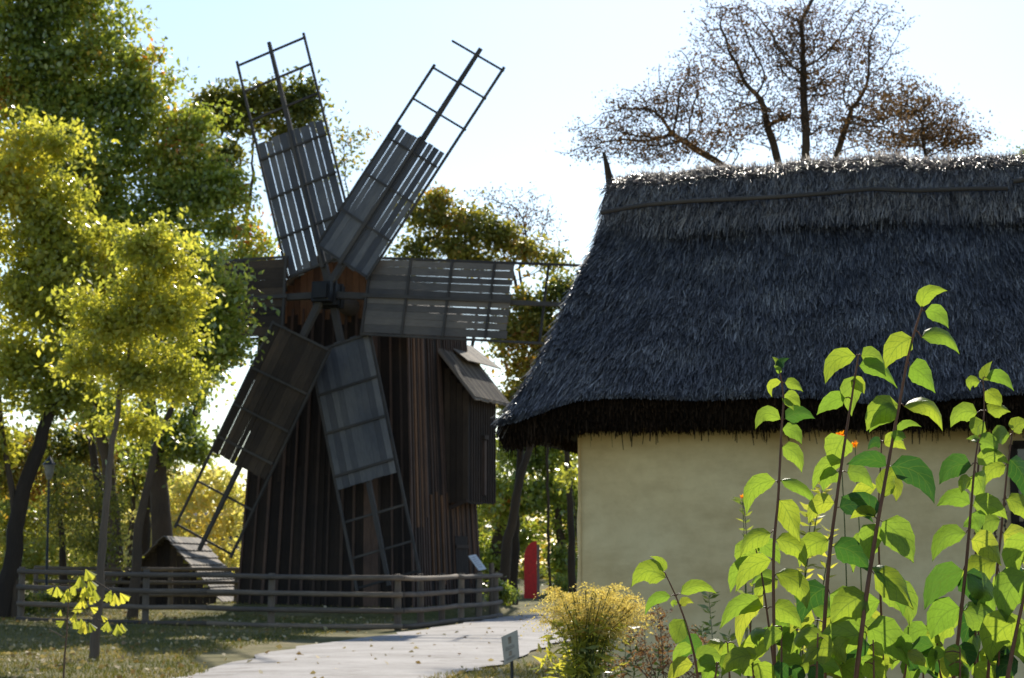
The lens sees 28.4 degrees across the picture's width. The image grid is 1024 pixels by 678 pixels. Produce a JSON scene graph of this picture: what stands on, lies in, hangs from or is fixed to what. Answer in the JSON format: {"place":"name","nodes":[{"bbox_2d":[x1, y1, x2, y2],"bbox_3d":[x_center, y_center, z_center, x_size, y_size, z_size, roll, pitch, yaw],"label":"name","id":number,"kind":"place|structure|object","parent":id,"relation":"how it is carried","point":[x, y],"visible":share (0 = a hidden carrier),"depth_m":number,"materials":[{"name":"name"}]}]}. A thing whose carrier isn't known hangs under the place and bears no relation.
{"place":"outdoors","nodes":[
{"label":"outdoors","id":0,"kind":"place"},
{"bbox_2d":[0,564,577,677],"bbox_3d":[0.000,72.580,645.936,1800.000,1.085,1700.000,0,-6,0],"label":"ground","id":1,"kind":"structure","parent":0,"point":[214,658],"depth_m":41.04,"materials":[{"name":"green plant"}]},
{"bbox_2d":[24,590,46,614],"bbox_3d":[-12.833,6.965,52.444,1.315,1.305,1.639,-5,-8,40],"label":"shrub","id":2,"kind":"object","parent":1,"relation":"on","point":[29,610],"visible":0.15,"depth_m":52.54,"materials":[{"name":"green plant"}]},
{"bbox_2d":[0,480,77,585],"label":"autumn tree","id":3,"kind":"object","parent":1,"relation":"on","point":[34,559],"visible":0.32,"depth_m":96.93,"materials":[{"name":"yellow plant"}]},
{"bbox_2d":[42,456,55,609],"bbox_3d":[-13.266,5.535,57.742,0.420,4.399,0.364,0,-6,0],"label":"street lamp","id":4,"kind":"object","parent":1,"relation":"on","point":[49,467],"visible":0.71,"depth_m":57.81,"materials":[{"name":"metal"}]},
{"bbox_2d":[25,583,91,611],"bbox_3d":[-12.401,7.178,55.472,2.298,0.963,1.980,0,-6,0],"label":"shrub","id":5,"kind":"object","parent":1,"relation":"on","point":[47,597],"visible":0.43,"depth_m":55.31,"materials":[{"name":"green plant"}]},
{"bbox_2d":[2,460,123,584],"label":"autumn tree","id":6,"kind":"object","parent":1,"relation":"on","point":[70,561],"visible":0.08,"depth_m":98.65,"materials":[{"name":"green plant"}]},
{"bbox_2d":[23,453,148,585],"bbox_3d":[-13.169,5.880,61.775,4.237,4.806,2.871,0,-6,0],"label":"bush","id":7,"kind":"object","parent":1,"relation":"on","point":[85,493],"visible":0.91,"depth_m":61.70,"materials":[{"name":"green plant"}]},
{"bbox_2d":[47,569,130,677],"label":"ginkgo sapling","id":8,"kind":"object","parent":1,"relation":"on","point":[81,625],"visible":1,"depth_m":10.41,"materials":[{"name":"yellow plant"}]},
{"bbox_2d":[0,104,208,617],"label":"maple tree","id":9,"kind":"object","parent":1,"relation":"on","point":[47,234],"visible":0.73,"depth_m":50.03,"materials":[{"name":"green plant"}]},
{"bbox_2d":[0,408,214,585],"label":"understorey tree","id":10,"kind":"object","parent":1,"relation":"on","point":[65,446],"visible":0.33,"depth_m":83.57,"materials":[{"name":"green plant"}]},
{"bbox_2d":[54,466,171,579],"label":"autumn tree","id":11,"kind":"object","parent":1,"relation":"on","point":[89,560],"visible":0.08,"depth_m":94.93,"materials":[{"name":"green plant"}]},
{"bbox_2d":[34,206,235,661],"bbox_3d":[-5.988,1.485,31.797,3.228,7.270,1.957,0,-6,0],"label":"slender tree","id":12,"kind":"object","parent":1,"relation":"on","point":[127,317],"visible":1,"depth_m":31.87,"materials":[{"name":"green plant"}]},
{"bbox_2d":[33,565,238,604],"bbox_3d":[-11.512,7.735,62.230,6.308,1.517,0.284,2,-7,-14],"label":"log fence","id":13,"kind":"object","parent":1,"relation":"on","point":[170,582],"visible":0.48,"depth_m":62.35,"materials":[{"name":"wood"}]},
{"bbox_2d":[0,0,281,602],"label":"broadleaf tree","id":14,"kind":"object","parent":1,"relation":"on","point":[44,68],"visible":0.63,"depth_m":70.77,"materials":[{"name":"green plant"}]},
{"bbox_2d":[106,536,233,604],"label":"shingled hut","id":15,"kind":"object","parent":1,"relation":"on","point":[169,551],"visible":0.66,"depth_m":65.74,"materials":[{"name":"grey wood"}]},
{"bbox_2d":[121,457,245,586],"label":"autumn tree","id":16,"kind":"object","parent":1,"relation":"on","point":[230,523],"visible":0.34,"depth_m":79.35,"materials":[{"name":"yellow plant"}]},
{"bbox_2d":[124,227,279,619],"bbox_3d":[-8.056,2.006,50.604,4.377,10.131,3.015,0,-6,0],"label":"overhanging tree","id":17,"kind":"object","parent":1,"relation":"on","point":[230,319],"visible":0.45,"depth_m":50.52,"materials":[{"name":"green plant"}]},
{"bbox_2d":[174,513,242,586],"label":"autumn tree","id":18,"kind":"object","parent":1,"relation":"on","point":[231,537],"visible":0.03,"depth_m":83.13,"materials":[{"name":"yellow plant"}]},
{"bbox_2d":[16,567,502,629],"bbox_3d":[-3.759,6.328,49.008,14.940,1.619,6.480,6,-8,-41],"label":"log fence","id":19,"kind":"object","parent":1,"relation":"on","point":[271,609],"visible":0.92,"depth_m":46.17,"materials":[{"name":"wood"}]},
{"bbox_2d":[177,66,349,242],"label":"flat topped tree","id":20,"kind":"object","parent":1,"relation":"on","point":[264,99],"visible":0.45,"depth_m":77.04,"materials":[{"name":"green plant"}]},
{"bbox_2d":[0,602,566,677],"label":"fallen leaves","id":21,"kind":"object","parent":1,"relation":"on","point":[279,646],"visible":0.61,"depth_m":35.72,"materials":[{"name":"plant"}]},
{"bbox_2d":[0,435,577,578],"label":"distant wood","id":22,"kind":"object","parent":1,"relation":"on","point":[488,526],"visible":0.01,"depth_m":115.59,"materials":[{"name":"green plant"}]},
{"bbox_2d":[72,32,579,607],"bbox_3d":[-4.349,-0.418,59.276,16.024,16.581,8.811,-2,-7,20],"label":"windmill","id":23,"kind":"object","parent":1,"relation":"on","point":[362,412],"visible":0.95,"depth_m":56.33},
{"bbox_2d":[454,536,470,603],"bbox_3d":[-1.448,6.733,58.979,0.162,1.952,1.000,-2,-7,20],"label":"door","id":24,"kind":"structure","parent":23,"relation":"in","point":[461,542],"depth_m":59.03,"materials":[{"name":"wood"}]},
{"bbox_2d":[321,121,382,198],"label":"thin birch","id":25,"kind":"object","parent":1,"relation":"on","point":[342,135],"visible":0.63,"depth_m":73.14,"materials":[{"name":"green plant"}]},
{"bbox_2d":[468,554,485,616],"bbox_3d":[-0.960,6.816,55.779,0.434,1.739,0.279,-5,-8,36],"label":"lectern sign","id":26,"kind":"object","parent":1,"relation":"on","point":[477,563],"visible":0.81,"depth_m":55.84,"materials":[{"name":"metal"}]},
{"bbox_2d":[384,181,578,604],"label":"half bare tree","id":27,"kind":"object","parent":1,"relation":"on","point":[474,226],"visible":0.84,"depth_m":74.50,"materials":[{"name":"green plant"}]},
{"bbox_2d":[489,563,493,614],"bbox_3d":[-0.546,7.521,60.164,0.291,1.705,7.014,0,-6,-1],"label":"post","id":28,"kind":"object","parent":1,"relation":"on","point":[491,568],"visible":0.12,"depth_m":56.76,"materials":[{"name":"wood"}]},
{"bbox_2d":[482,576,522,605],"bbox_3d":[-0.325,7.790,61.462,1.305,1.168,1.315,0,-6,0],"label":"shrub","id":29,"kind":"object","parent":1,"relation":"on","point":[508,593],"visible":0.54,"depth_m":61.21,"materials":[{"name":"green plant"}]},
{"bbox_2d":[501,630,518,677],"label":"plant label sign","id":30,"kind":"object","parent":1,"relation":"on","point":[510,646],"visible":1,"depth_m":11.38,"materials":[{"name":"metal"}]},
{"bbox_2d":[464,182,568,599],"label":"bare twig tree","id":31,"kind":"object","parent":1,"relation":"on","point":[526,233],"visible":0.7,"depth_m":78.78,"materials":[{"name":"brown plant"}]},
{"bbox_2d":[477,410,577,592],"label":"shade tree","id":32,"kind":"object","parent":1,"relation":"on","point":[533,500],"visible":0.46,"depth_m":91.02,"materials":[{"name":"green plant"}]},
{"bbox_2d":[480,262,576,604],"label":"autumn tree","id":33,"kind":"object","parent":1,"relation":"on","point":[524,325],"visible":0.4,"depth_m":70.07,"materials":[{"name":"green plant"}]},
{"bbox_2d":[524,541,539,597],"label":"red totem","id":34,"kind":"object","parent":1,"relation":"on","point":[532,570],"visible":1,"depth_m":83.45,"materials":[{"name":"paint"}]},
{"bbox_2d":[551,569,577,593],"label":"shrub","id":35,"kind":"object","parent":1,"relation":"on","point":[563,585],"visible":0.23,"depth_m":87.19,"materials":[{"name":"green plant"}]},
{"bbox_2d":[553,460,577,549],"bbox_3d":[0.842,3.342,29.866,0.558,3.137,0.533,2,-7,-17],"label":"sapling","id":36,"kind":"object","parent":1,"relation":"on","point":[573,475],"visible":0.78,"depth_m":29.96,"materials":[{"name":"green plant"}]},
{"bbox_2d":[514,582,660,677],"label":"goldenrod","id":37,"kind":"object","parent":1,"relation":"on","point":[590,629],"visible":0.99,"depth_m":9.32,"materials":[{"name":"yellow plant"}]},
{"bbox_2d":[602,635,671,677],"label":"ground herb","id":38,"kind":"object","parent":1,"relation":"on","point":[655,663],"visible":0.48,"depth_m":10.09,"materials":[{"name":"green plant"}]},
{"bbox_2d":[600,604,716,677],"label":"dried flowers","id":39,"kind":"object","parent":1,"relation":"on","point":[666,662],"visible":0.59,"depth_m":9.69,"materials":[{"name":"brown plant"}]},
{"bbox_2d":[631,556,740,677],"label":"leafy shrub","id":40,"kind":"object","parent":1,"relation":"on","point":[707,657],"visible":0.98,"depth_m":3.96,"materials":[{"name":"green plant"}]},
{"bbox_2d":[691,591,735,677],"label":"green herb","id":41,"kind":"object","parent":1,"relation":"on","point":[732,635],"visible":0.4,"depth_m":10.88,"materials":[{"name":"green plant"}]},
{"bbox_2d":[545,0,934,172],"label":"bare crowned tree","id":42,"kind":"object","parent":1,"relation":"on","point":[766,123],"visible":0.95,"depth_m":46.79,"materials":[{"name":"brown plant"}]},
{"bbox_2d":[740,494,748,677],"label":"orange flower","id":43,"kind":"object","parent":1,"relation":"on","point":[744,535],"visible":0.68,"depth_m":8.96,"materials":[{"name":"green plant"}]},
{"bbox_2d":[732,497,763,677],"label":"willowy herb","id":44,"kind":"object","parent":1,"relation":"on","point":[738,500],"visible":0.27,"depth_m":8.95,"materials":[{"name":"green plant"}]},
{"bbox_2d":[492,148,1023,677],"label":"thatched house","id":45,"kind":"structure","parent":1,"relation":"on","point":[696,300],"depth_m":13.56,"materials":[{"name":"plant"}]},
{"bbox_2d":[1009,440,1023,527],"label":"window","id":46,"kind":"structure","parent":45,"relation":"in","point":[1017,448],"depth_m":13.02,"materials":[{"name":"black glass"}]},
{"bbox_2d":[795,482,838,656],"bbox_3d":[0.962,1.328,6.419,0.175,1.774,0.228,-5,-8,41],"label":"willowy herb","id":47,"kind":"object","parent":1,"relation":"on","point":[812,522],"visible":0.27,"depth_m":6.44,"materials":[{"name":"yellow plant"}]},
{"bbox_2d":[678,285,958,677],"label":"leafy shrub","id":48,"kind":"object","parent":1,"relation":"on","point":[835,643],"visible":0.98,"depth_m":4.08,"materials":[{"name":"green plant"}]},
{"bbox_2d":[836,431,846,585],"bbox_3d":[1.113,1.273,6.696,0.052,1.946,0.014,0,-6,-3],"label":"orange flower","id":49,"kind":"object","parent":1,"relation":"on","point":[841,433],"visible":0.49,"depth_m":6.77,"materials":[{"name":"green plant"}]},
{"bbox_2d":[852,439,864,677],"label":"orange flower","id":50,"kind":"object","parent":1,"relation":"on","point":[855,444],"visible":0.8,"depth_m":6.77,"materials":[{"name":"green plant"}]},
{"bbox_2d":[848,73,999,159],"bbox_3d":[10.381,0.169,50.017,4.303,13.917,3.018,0,-6,0],"label":"rusty tree","id":51,"kind":"object","parent":1,"relation":"on","point":[949,126],"visible":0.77,"depth_m":50.57,"materials":[{"name":"brown plant"}]},
{"bbox_2d":[900,361,1023,677],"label":"leafy shrub","id":52,"kind":"object","parent":1,"relation":"on","point":[1000,636],"visible":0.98,"depth_m":4.28,"materials":[{"name":"green plant"}]},
{"bbox_2d":[993,130,1023,154],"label":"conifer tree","id":53,"kind":"object","parent":1,"relation":"on","point":[1019,146],"visible":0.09,"depth_m":40.80,"materials":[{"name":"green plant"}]},
{"bbox_2d":[174,613,568,677],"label":"path","id":54,"kind":"structure","parent":0,"point":[359,661],"depth_m":32.69,"materials":[{"name":"grey concrete"}]},
{"bbox_2d":[0,0,1023,563],"label":"sky","id":55,"kind":"structure","parent":0,"point":[556,56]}
]}

